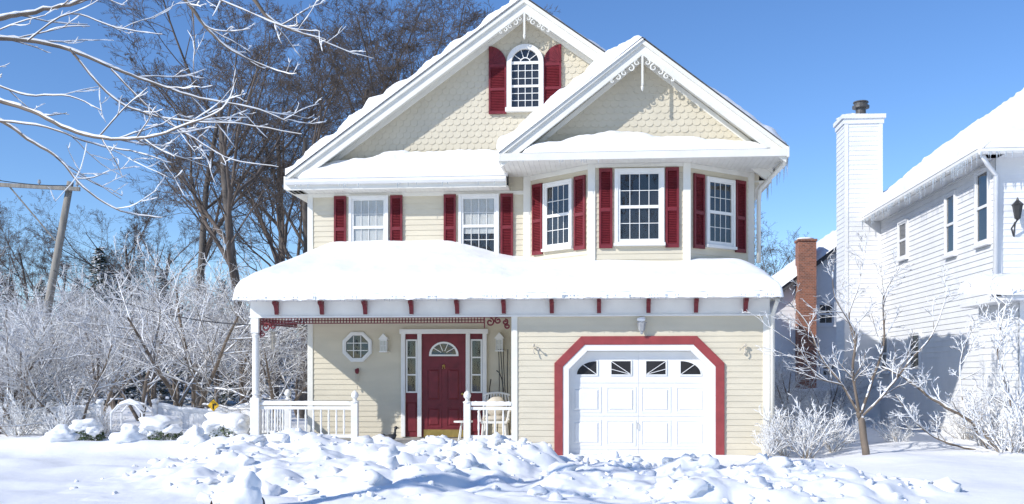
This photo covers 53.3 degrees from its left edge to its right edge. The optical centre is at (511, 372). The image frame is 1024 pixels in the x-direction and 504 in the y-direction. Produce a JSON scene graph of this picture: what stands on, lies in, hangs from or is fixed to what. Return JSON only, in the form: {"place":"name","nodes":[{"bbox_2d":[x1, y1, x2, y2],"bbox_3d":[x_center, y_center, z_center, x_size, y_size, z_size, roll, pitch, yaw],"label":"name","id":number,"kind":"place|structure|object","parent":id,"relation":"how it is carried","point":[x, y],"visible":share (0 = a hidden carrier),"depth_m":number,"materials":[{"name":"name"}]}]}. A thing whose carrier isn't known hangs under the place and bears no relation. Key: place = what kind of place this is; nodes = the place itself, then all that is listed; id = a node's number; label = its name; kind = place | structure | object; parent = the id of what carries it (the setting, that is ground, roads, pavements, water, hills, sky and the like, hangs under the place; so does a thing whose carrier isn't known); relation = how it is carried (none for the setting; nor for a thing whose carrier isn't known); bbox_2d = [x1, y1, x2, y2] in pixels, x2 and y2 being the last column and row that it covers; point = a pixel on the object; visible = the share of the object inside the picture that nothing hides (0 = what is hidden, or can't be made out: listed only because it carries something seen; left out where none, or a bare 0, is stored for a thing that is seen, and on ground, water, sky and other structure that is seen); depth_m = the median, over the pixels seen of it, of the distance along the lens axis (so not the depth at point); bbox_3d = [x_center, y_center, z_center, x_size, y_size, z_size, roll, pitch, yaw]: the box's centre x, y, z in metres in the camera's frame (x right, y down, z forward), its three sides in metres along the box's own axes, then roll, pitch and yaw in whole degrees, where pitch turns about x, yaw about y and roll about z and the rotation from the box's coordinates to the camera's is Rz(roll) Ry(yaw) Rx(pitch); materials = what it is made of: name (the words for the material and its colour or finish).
{"place":"outdoors","nodes":[
{"label":"outdoors","id":0,"kind":"place"},
{"bbox_2d":[454,420,472,440],"bbox_3d":[-1.005,1.197,21.068,0.400,0.414,0.400,0,0,5],"label":"side table","id":1,"kind":"object","parent":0,"point":[461,425],"visible":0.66,"depth_m":20.97,"materials":[{"name":"white paint"}]},
{"bbox_2d":[0,377,1023,503],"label":"ground","id":2,"kind":"structure","parent":0,"point":[34,469],"depth_m":14.29,"materials":[{"name":"snow"}]},
{"bbox_2d":[0,231,26,329],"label":"tree","id":3,"kind":"object","parent":2,"relation":"on","point":[3,259],"visible":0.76,"depth_m":49.66,"materials":[{"name":"brown plant"}]},
{"bbox_2d":[0,195,47,379],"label":"tree","id":4,"kind":"object","parent":2,"relation":"on","point":[23,277],"visible":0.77,"depth_m":52.26,"materials":[{"name":"brown plant"}]},
{"bbox_2d":[0,276,50,399],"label":"fir tree","id":5,"kind":"object","parent":2,"relation":"on","point":[8,320],"visible":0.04,"depth_m":56.59,"materials":[{"name":"green plant"}]},
{"bbox_2d":[0,387,56,436],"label":"shrub","id":6,"kind":"object","parent":2,"relation":"on","point":[22,421],"visible":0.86,"depth_m":23.33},
{"bbox_2d":[0,269,69,404],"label":"tree","id":7,"kind":"object","parent":2,"relation":"on","point":[2,400],"visible":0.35,"depth_m":31.73,"materials":[{"name":"white plant"}]},
{"bbox_2d":[0,309,73,434],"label":"tree","id":8,"kind":"object","parent":2,"relation":"on","point":[29,382],"visible":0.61,"depth_m":23.64,"materials":[{"name":"white plant"}]},
{"bbox_2d":[14,279,63,400],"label":"fir tree","id":9,"kind":"object","parent":2,"relation":"on","point":[41,288],"visible":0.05,"depth_m":58.52,"materials":[{"name":"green plant"}]},
{"bbox_2d":[0,180,80,407],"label":"utility pole","id":10,"kind":"object","parent":2,"relation":"on","point":[57,253],"visible":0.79,"depth_m":30.19,"materials":[{"name":"brown wood"}]},
{"bbox_2d":[53,270,287,325],"bbox_3d":[-9.270,-2.087,26.659,11.467,2.024,0.025,0,0,40],"label":"power line","id":11,"kind":"object","parent":10,"relation":"attached to","point":[159,312],"visible":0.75,"depth_m":26.18,"materials":[{"name":"black metal"}]},
{"bbox_2d":[62,249,299,344],"bbox_3d":[-10.480,-2.379,33.539,0.025,2.812,8.934,0,0,43],"label":"power line","id":12,"kind":"object","parent":10,"relation":"attached to","point":[137,288],"visible":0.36,"depth_m":31.56,"materials":[{"name":"black metal"}]},
{"bbox_2d":[0,246,98,399],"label":"tree","id":13,"kind":"object","parent":2,"relation":"on","point":[63,270],"visible":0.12,"depth_m":45.93,"materials":[{"name":"white plant"}]},
{"bbox_2d":[0,278,101,407],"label":"tree","id":14,"kind":"object","parent":2,"relation":"on","point":[32,328],"visible":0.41,"depth_m":25.71,"materials":[{"name":"white plant"}]},
{"bbox_2d":[0,399,104,433],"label":"fence","id":15,"kind":"object","parent":2,"relation":"on","point":[99,403],"visible":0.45,"depth_m":24.00,"materials":[{"name":"white plastic"}]},
{"bbox_2d":[0,282,113,433],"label":"tree","id":16,"kind":"object","parent":2,"relation":"on","point":[49,357],"visible":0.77,"depth_m":24.22,"materials":[{"name":"white plant"}]},
{"bbox_2d":[40,424,79,442],"bbox_3d":[-9.054,1.338,20.533,0.738,0.623,0.692,0,0,5],"label":"snow mound","id":17,"kind":"object","parent":2,"relation":"on","point":[59,432],"visible":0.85,"depth_m":20.36,"materials":[{"name":"snow"}]},
{"bbox_2d":[1,210,132,338],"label":"tree","id":18,"kind":"object","parent":2,"relation":"on","point":[32,248],"visible":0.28,"depth_m":67.45,"materials":[{"name":"brown plant"}]},
{"bbox_2d":[38,393,99,430],"bbox_3d":[-10.036,1.041,23.137,1.212,1.209,1.410,0,0,-38],"label":"shrub","id":19,"kind":"object","parent":2,"relation":"on","point":[62,415],"visible":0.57,"depth_m":23.00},
{"bbox_2d":[38,277,117,404],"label":"fir tree","id":20,"kind":"object","parent":2,"relation":"on","point":[82,295],"visible":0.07,"depth_m":50.00,"materials":[{"name":"green plant"}]},
{"bbox_2d":[0,263,158,404],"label":"tree","id":21,"kind":"object","parent":2,"relation":"on","point":[100,369],"visible":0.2,"depth_m":36.10,"materials":[{"name":"white plant"}]},
{"bbox_2d":[10,262,156,418],"bbox_3d":[-12.434,-0.784,29.929,3.957,5.014,3.796,0,0,-20],"label":"tree","id":22,"kind":"object","parent":2,"relation":"on","point":[108,401],"visible":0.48,"depth_m":29.65,"materials":[{"name":"white plant"}]},
{"bbox_2d":[68,418,106,440],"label":"shrub","id":23,"kind":"object","parent":2,"relation":"on","point":[87,428],"visible":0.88,"depth_m":22.26,"materials":[{"name":"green plant"}]},
{"bbox_2d":[0,301,178,425],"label":"tree","id":24,"kind":"object","parent":2,"relation":"on","point":[93,391],"visible":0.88,"depth_m":23.88,"materials":[{"name":"white plant"}]},
{"bbox_2d":[18,244,167,391],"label":"tree","id":25,"kind":"object","parent":2,"relation":"on","point":[41,266],"visible":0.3,"depth_m":55.12,"materials":[{"name":"brown plant"}]},
{"bbox_2d":[14,262,180,409],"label":"tree","id":26,"kind":"object","parent":2,"relation":"on","point":[112,405],"visible":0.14,"depth_m":43.63,"materials":[{"name":"white plant"}]},
{"bbox_2d":[64,246,142,404],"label":"fir tree","id":27,"kind":"object","parent":2,"relation":"on","point":[98,264],"visible":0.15,"depth_m":51.92,"materials":[{"name":"green plant"}]},
{"bbox_2d":[85,403,125,435],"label":"shrub","id":28,"kind":"object","parent":2,"relation":"on","point":[105,424],"visible":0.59,"depth_m":23.42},
{"bbox_2d":[30,163,199,376],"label":"tree","id":29,"kind":"object","parent":2,"relation":"on","point":[168,251],"visible":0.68,"depth_m":56.40,"materials":[{"name":"brown plant"}]},
{"bbox_2d":[79,273,159,402],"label":"fir tree","id":30,"kind":"object","parent":2,"relation":"on","point":[114,280],"visible":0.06,"depth_m":54.98,"materials":[{"name":"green plant"}]},
{"bbox_2d":[18,250,235,420],"bbox_3d":[-12.190,-1.033,32.855,6.862,5.563,6.297,0,0,-28],"label":"tree","id":31,"kind":"object","parent":2,"relation":"on","point":[145,394],"visible":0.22,"depth_m":33.44,"materials":[{"name":"white plant"}]},
{"bbox_2d":[108,423,147,442],"bbox_3d":[-7.701,1.326,20.410,0.768,0.648,0.725,0,0,5],"label":"snow mound","id":32,"kind":"object","parent":2,"relation":"on","point":[128,433],"visible":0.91,"depth_m":20.23,"materials":[{"name":"snow"}]},
{"bbox_2d":[110,398,152,433],"bbox_3d":[-8.581,1.085,23.035,0.764,1.030,0.544,0,0,5],"label":"garden arbor","id":33,"kind":"object","parent":2,"relation":"on","point":[136,404],"visible":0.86,"depth_m":22.89,"materials":[{"name":"white plastic"}]},
{"bbox_2d":[104,288,172,405],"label":"fir tree","id":34,"kind":"object","parent":2,"relation":"on","point":[129,393],"visible":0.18,"depth_m":50.65,"materials":[{"name":"green plant"}]},
{"bbox_2d":[83,258,195,406],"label":"tree","id":35,"kind":"object","parent":2,"relation":"on","point":[153,391],"visible":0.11,"depth_m":48.75,"materials":[{"name":"white plant"}]},
{"bbox_2d":[41,201,239,398],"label":"tree","id":36,"kind":"object","parent":2,"relation":"on","point":[183,248],"visible":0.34,"depth_m":62.34,"materials":[{"name":"brown plant"}]},
{"bbox_2d":[0,280,300,388],"bbox_3d":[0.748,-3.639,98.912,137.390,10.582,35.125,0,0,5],"label":"tree","id":37,"kind":"object","parent":2,"relation":"on","point":[192,346],"depth_m":92.01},
{"bbox_2d":[138,414,182,440],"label":"shrub","id":38,"kind":"object","parent":2,"relation":"on","point":[155,427],"visible":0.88,"depth_m":21.93,"materials":[{"name":"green plant"}]},
{"bbox_2d":[136,269,190,399],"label":"fir tree","id":39,"kind":"object","parent":2,"relation":"on","point":[162,281],"visible":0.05,"depth_m":59.87,"materials":[{"name":"green plant"}]},
{"bbox_2d":[36,227,306,412],"bbox_3d":[-8.150,-1.193,27.089,7.280,5.901,6.680,0,0,4],"label":"tree","id":40,"kind":"object","parent":2,"relation":"on","point":[186,351],"visible":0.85,"depth_m":25.77,"materials":[{"name":"white plant"}]},
{"bbox_2d":[119,245,235,406],"bbox_3d":[-12.983,-1.619,39.924,5.124,6.768,5.342,0,0,-10],"label":"tree","id":41,"kind":"object","parent":2,"relation":"on","point":[176,391],"visible":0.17,"depth_m":39.80,"materials":[{"name":"white plant"}]},
{"bbox_2d":[0,0,372,217],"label":"tree","id":42,"kind":"object","parent":2,"relation":"on","point":[31,39],"visible":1,"depth_m":9.61,"materials":[{"name":"white plant"}]},
{"bbox_2d":[176,425,210,446],"bbox_3d":[-6.293,1.337,20.272,0.757,0.627,0.635,0,0,5],"label":"snow mound","id":43,"kind":"object","parent":2,"relation":"on","point":[193,435],"visible":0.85,"depth_m":20.07,"materials":[{"name":"snow"}]},
{"bbox_2d":[158,268,235,402],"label":"fir tree","id":44,"kind":"object","parent":2,"relation":"on","point":[180,389],"visible":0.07,"depth_m":55.47,"materials":[{"name":"green plant"}]},
{"bbox_2d":[151,398,249,428],"bbox_3d":[-7.776,1.173,25.784,2.747,1.053,0.222,0,0,5],"label":"fence","id":45,"kind":"object","parent":2,"relation":"on","point":[190,417],"visible":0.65,"depth_m":25.80,"materials":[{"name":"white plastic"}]},
{"bbox_2d":[140,267,263,408],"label":"tree","id":46,"kind":"object","parent":2,"relation":"on","point":[217,375],"visible":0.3,"depth_m":35.12,"materials":[{"name":"white plant"}]},
{"bbox_2d":[182,280,238,405],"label":"fir tree","id":47,"kind":"object","parent":2,"relation":"on","point":[212,391],"visible":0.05,"depth_m":51.27,"materials":[{"name":"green plant"}]},
{"bbox_2d":[208,399,218,411],"bbox_3d":[-7.411,1.128,25.363,0.300,0.944,0.078,0,0,5],"label":"road sign","id":48,"kind":"object","parent":2,"relation":"on","point":[213,404],"visible":0.79,"depth_m":25.33,"materials":[{"name":"metal"}]},
{"bbox_2d":[202,410,249,437],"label":"shrub","id":49,"kind":"object","parent":2,"relation":"on","point":[216,423],"visible":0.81,"depth_m":22.11,"materials":[{"name":"white plant"}]},
{"bbox_2d":[87,0,369,402],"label":"tree","id":50,"kind":"object","parent":2,"relation":"on","point":[229,196],"visible":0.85,"depth_m":33.48,"materials":[{"name":"brown plant"}]},
{"bbox_2d":[204,304,268,406],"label":"fir tree","id":51,"kind":"object","parent":2,"relation":"on","point":[235,395],"visible":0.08,"depth_m":49.10,"materials":[{"name":"green plant"}]},
{"bbox_2d":[210,471,264,503],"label":"snow mound","id":52,"kind":"object","parent":2,"relation":"on","point":[244,487],"visible":1,"depth_m":6.51,"materials":[{"name":"snow"}]},
{"bbox_2d":[169,258,306,403],"bbox_3d":[-7.833,-0.903,30.703,3.986,5.264,4.155,0,0,-44],"label":"tree","id":53,"kind":"object","parent":2,"relation":"on","point":[242,372],"visible":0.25,"depth_m":30.69,"materials":[{"name":"white plant"}]},
{"bbox_2d":[175,250,300,396],"bbox_3d":[-10.357,-1.619,40.019,5.342,6.768,5.124,0,0,26],"label":"tree","id":54,"kind":"object","parent":2,"relation":"on","point":[224,279],"visible":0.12,"depth_m":39.54,"materials":[{"name":"white plant"}]},
{"bbox_2d":[98,0,391,399],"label":"tree","id":55,"kind":"object","parent":2,"relation":"on","point":[285,230],"visible":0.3,"depth_m":42.22,"materials":[{"name":"brown plant"}]},
{"bbox_2d":[186,280,306,424],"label":"tree","id":56,"kind":"object","parent":2,"relation":"on","point":[300,372],"visible":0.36,"depth_m":29.93,"materials":[{"name":"white plant"}]},
{"bbox_2d":[149,0,350,408],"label":"tree","id":57,"kind":"object","parent":2,"relation":"on","point":[204,248],"visible":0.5,"depth_m":39.22,"materials":[{"name":"brown plant"}]},
{"bbox_2d":[223,309,306,415],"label":"tree","id":58,"kind":"object","parent":2,"relation":"on","point":[288,387],"visible":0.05,"depth_m":37.62,"materials":[{"name":"white plant"}]},
{"bbox_2d":[238,319,299,400],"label":"tree","id":59,"kind":"object","parent":2,"relation":"on","point":[282,383],"visible":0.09,"depth_m":54.22,"materials":[{"name":"plant"}]},
{"bbox_2d":[199,18,395,417],"bbox_3d":[-8.118,-5.054,36.693,6.240,13.570,12.817,0,0,-25],"label":"tree","id":60,"kind":"object","parent":2,"relation":"on","point":[271,242],"visible":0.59,"depth_m":35.75,"materials":[{"name":"brown plant"}]},
{"bbox_2d":[223,0,475,247],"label":"tree","id":61,"kind":"object","parent":2,"relation":"on","point":[385,53],"visible":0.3,"depth_m":43.82,"materials":[{"name":"brown plant"}]},
{"bbox_2d":[291,0,493,114],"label":"tree","id":62,"kind":"object","parent":2,"relation":"on","point":[392,22],"visible":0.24,"depth_m":43.14,"materials":[{"name":"brown plant"}]},
{"bbox_2d":[281,0,560,127],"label":"tree","id":63,"kind":"object","parent":2,"relation":"on","point":[359,28],"visible":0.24,"depth_m":37.80,"materials":[{"name":"brown plant"}]},
{"bbox_2d":[232,0,789,455],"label":"house","id":64,"kind":"structure","parent":2,"relation":"on","point":[520,176],"depth_m":20.44,"materials":[{"name":"paint"}]},
{"bbox_2d":[270,331,274,350],"bbox_3d":[-4.875,-0.772,20.804,0.100,0.640,0.100,0,0,5],"label":"wind chime","id":65,"kind":"object","parent":64,"relation":"hanging from","point":[272,340],"visible":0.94,"depth_m":20.77},
{"bbox_2d":[342,332,371,361],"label":"window","id":66,"kind":"structure","parent":64,"relation":"in","point":[357,346],"depth_m":22.13,"materials":[{"name":"white paint"}]},
{"bbox_2d":[349,195,388,241],"bbox_3d":[-3.107,-3.140,22.100,0.907,1.400,0.110,0,0,5],"label":"window","id":67,"kind":"structure","parent":64,"relation":"in","point":[368,214],"depth_m":22.12,"materials":[{"name":"white paint"}]},
{"bbox_2d":[379,333,389,351],"bbox_3d":[-2.766,-0.646,22.055,0.218,0.409,0.200,0,0,5],"label":"wall lantern","id":68,"kind":"object","parent":64,"relation":"attached to","point":[383,338],"depth_m":21.98,"materials":[{"name":"white paint"}]},
{"bbox_2d":[422,334,465,436],"bbox_3d":[-1.467,0.270,21.949,0.960,2.220,0.125,0,0,5],"label":"front door","id":69,"kind":"structure","parent":64,"relation":"in","point":[443,355],"depth_m":21.96,"materials":[{"name":"red paint"}]},
{"bbox_2d":[458,193,498,253],"bbox_3d":[-0.714,-3.140,21.890,0.913,1.400,0.110,0,0,5],"label":"window","id":70,"kind":"structure","parent":64,"relation":"in","point":[478,214],"depth_m":21.90,"materials":[{"name":"white paint"}]},
{"bbox_2d":[477,392,510,434],"bbox_3d":[-0.349,0.900,21.256,0.696,1.004,0.666,0,0,5],"label":"porch chair","id":71,"kind":"object","parent":64,"relation":"on","point":[496,398],"visible":0.75,"depth_m":21.34,"materials":[{"name":"white paint"}]},
{"bbox_2d":[489,349,509,434],"bbox_3d":[-0.262,0.450,21.729,0.454,1.901,0.069,0,0,5],"label":"garden trellis","id":72,"kind":"object","parent":64,"relation":"on","point":[503,388],"visible":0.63,"depth_m":21.72,"materials":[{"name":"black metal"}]},
{"bbox_2d":[495,332,504,351],"bbox_3d":[-0.265,-0.660,21.836,0.218,0.409,0.200,0,0,5],"label":"wall lantern","id":73,"kind":"object","parent":64,"relation":"attached to","point":[499,338],"depth_m":21.76,"materials":[{"name":"white paint"}]},
{"bbox_2d":[505,44,543,112],"bbox_3d":[0.281,-6.292,21.778,0.848,1.437,0.120,0,0,5],"label":"window","id":74,"kind":"structure","parent":64,"relation":"in","point":[525,63],"depth_m":21.79,"materials":[{"name":"white paint"}]},
{"bbox_2d":[541,178,573,251],"bbox_3d":[0.944,-3.257,21.160,0.110,1.435,0.870,0,0,-43],"label":"window","id":75,"kind":"structure","parent":64,"relation":"in","point":[558,196],"depth_m":21.16,"materials":[{"name":"white paint"}]},
{"bbox_2d":[569,351,708,454],"bbox_3d":[2.478,0.818,20.006,2.850,2.636,0.108,0,0,5],"label":"garage door","id":76,"kind":"structure","parent":64,"relation":"in","point":[623,402],"depth_m":20.00,"materials":[{"name":"paint"}]},
{"bbox_2d":[614,168,665,245],"bbox_3d":[2.547,-3.315,20.401,1.029,1.550,0.110,0,0,5],"label":"window","id":77,"kind":"structure","parent":64,"relation":"in","point":[639,192],"depth_m":20.42,"materials":[{"name":"white paint"}]},
{"bbox_2d":[637,317,646,333],"bbox_3d":[2.509,-0.914,19.756,0.200,0.342,0.217,0,0,5],"label":"garage lamp","id":78,"kind":"object","parent":64,"relation":"attached to","point":[641,323],"visible":1,"depth_m":19.68,"materials":[{"name":"metal"}]},
{"bbox_2d":[705,176,736,249],"bbox_3d":[4.271,-3.257,20.868,0.870,1.435,0.110,0,0,-35],"label":"window","id":79,"kind":"structure","parent":64,"relation":"in","point":[720,193],"depth_m":20.88,"materials":[{"name":"white paint"}]},
{"bbox_2d":[70,428,962,503],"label":"snow chunks","id":80,"kind":"object","parent":2,"relation":"on","point":[690,487],"visible":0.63,"depth_m":13.77,"materials":[{"name":"snow"}]},
{"bbox_2d":[750,418,798,456],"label":"shrub","id":81,"kind":"object","parent":2,"relation":"on","point":[770,443],"visible":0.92,"depth_m":18.98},
{"bbox_2d":[755,211,800,275],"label":"tree","id":82,"kind":"object","parent":2,"relation":"on","point":[762,267],"visible":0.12,"depth_m":57.64,"materials":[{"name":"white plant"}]},
{"bbox_2d":[751,403,804,456],"bbox_3d":[4.983,1.069,19.395,1.145,1.142,1.331,0,0,5],"label":"shrub","id":83,"kind":"object","parent":2,"relation":"on","point":[784,453],"visible":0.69,"depth_m":19.32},
{"bbox_2d":[756,233,816,275],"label":"tree","id":84,"kind":"object","parent":2,"relation":"on","point":[772,250],"visible":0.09,"depth_m":56.35,"materials":[{"name":"plant"}]},
{"bbox_2d":[775,391,817,431],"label":"shrub","id":85,"kind":"object","parent":2,"relation":"on","point":[788,400],"visible":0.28,"depth_m":25.36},
{"bbox_2d":[775,344,820,411],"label":"tree","id":86,"kind":"object","parent":2,"relation":"on","point":[777,386],"visible":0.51,"depth_m":28.38,"materials":[{"name":"white plant"}]},
{"bbox_2d":[770,230,836,388],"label":"house","id":87,"kind":"structure","parent":2,"relation":"on","point":[805,268],"depth_m":35.15,"materials":[{"name":"white plastic"}]},
{"bbox_2d":[816,302,835,326],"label":"window","id":88,"kind":"structure","parent":87,"relation":"in","point":[827,321],"depth_m":35.14,"materials":[{"name":"white plastic"}]},
{"bbox_2d":[819,361,836,378],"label":"window","id":89,"kind":"structure","parent":87,"relation":"in","point":[823,371],"depth_m":35.14,"materials":[{"name":"white plastic"}]},
{"bbox_2d":[775,388,839,424],"bbox_3d":[8.988,1.003,30.842,3.091,1.393,0.222,0,0,5],"label":"fence","id":90,"kind":"object","parent":2,"relation":"on","point":[811,395],"visible":0.16,"depth_m":30.81,"materials":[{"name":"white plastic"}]},
{"bbox_2d":[771,393,849,458],"bbox_3d":[5.473,1.013,18.877,1.488,1.277,1.279,0,0,26],"label":"shrub","id":91,"kind":"object","parent":2,"relation":"on","point":[808,428],"visible":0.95,"depth_m":18.97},
{"bbox_2d":[782,387,848,433],"bbox_3d":[7.403,0.985,24.663,1.566,1.344,1.347,0,0,40],"label":"shrub","id":92,"kind":"object","parent":2,"relation":"on","point":[818,411],"visible":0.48,"depth_m":24.50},
{"bbox_2d":[784,348,877,425],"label":"tree","id":93,"kind":"object","parent":2,"relation":"on","point":[835,396],"visible":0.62,"depth_m":29.83,"materials":[{"name":"white plant"}]},
{"bbox_2d":[810,403,869,452],"bbox_3d":[6.356,1.098,19.630,1.253,1.075,1.078,0,0,-43],"label":"shrub","id":94,"kind":"object","parent":2,"relation":"on","point":[836,442],"visible":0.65,"depth_m":19.61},
{"bbox_2d":[742,227,973,454],"bbox_3d":[6.216,-0.574,18.533,3.945,4.288,1.939,0,0,5],"label":"tree","id":95,"kind":"object","parent":2,"relation":"on","point":[860,414],"visible":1,"depth_m":18.53,"materials":[{"name":"white plant"}]},
{"bbox_2d":[865,408,921,442],"bbox_3d":[8.012,1.154,21.525,1.096,0.941,0.943,0,0,-11],"label":"shrub","id":96,"kind":"object","parent":2,"relation":"on","point":[893,433],"visible":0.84,"depth_m":21.42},
{"bbox_2d":[833,88,1023,446],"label":"house","id":97,"kind":"structure","parent":2,"relation":"on","point":[949,203],"depth_m":25.20,"materials":[{"name":"white plastic"}]},
{"bbox_2d":[880,334,889,373],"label":"window","id":98,"kind":"structure","parent":97,"relation":"in","point":[885,356],"depth_m":29.38,"materials":[{"name":"white plastic"}]},
{"bbox_2d":[896,218,908,261],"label":"window","id":99,"kind":"structure","parent":97,"relation":"in","point":[902,226],"depth_m":27.73,"materials":[{"name":"white plastic"}]},
{"bbox_2d":[908,331,921,373],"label":"window","id":100,"kind":"structure","parent":97,"relation":"in","point":[918,334],"depth_m":26.59,"materials":[{"name":"white plastic"}]},
{"bbox_2d":[942,190,957,258],"bbox_3d":[10.271,-3.467,23.946,0.110,1.523,0.744,0,0,5],"label":"window","id":101,"kind":"structure","parent":97,"relation":"in","point":[950,199],"depth_m":23.96,"materials":[{"name":"white plastic"}]},
{"bbox_2d":[972,167,990,248],"bbox_3d":[10.095,-3.542,21.933,0.110,1.665,0.833,0,0,5],"label":"window","id":102,"kind":"structure","parent":97,"relation":"in","point":[982,178],"depth_m":21.98,"materials":[{"name":"white plastic"}]},
{"bbox_2d":[1011,197,1023,236],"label":"wall lantern","id":103,"kind":"object","parent":97,"relation":"attached to","point":[1017,205],"depth_m":20.98,"materials":[{"name":"black metal"}]},
{"bbox_2d":[870,269,1023,450],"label":"tree","id":104,"kind":"object","parent":2,"relation":"on","point":[968,417],"visible":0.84,"depth_m":19.39,"materials":[{"name":"white plant"}]},
{"bbox_2d":[929,396,975,439],"bbox_3d":[9.832,1.041,22.289,1.212,1.209,1.410,0,0,-24],"label":"shrub","id":105,"kind":"object","parent":2,"relation":"on","point":[961,429],"visible":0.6,"depth_m":22.40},
{"bbox_2d":[959,383,1004,446],"bbox_3d":[9.605,0.928,20.186,1.481,1.478,1.723,0,0,30],"label":"shrub","id":106,"kind":"object","parent":2,"relation":"on","point":[973,434],"visible":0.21,"depth_m":20.11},
{"bbox_2d":[960,370,1023,452],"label":"shrub","id":107,"kind":"object","parent":2,"relation":"on","point":[1016,424],"visible":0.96,"depth_m":18.32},
{"bbox_2d":[0,0,1023,375],"label":"sky","id":108,"kind":"structure","parent":0,"point":[935,68],"materials":[{"name":"blue"}]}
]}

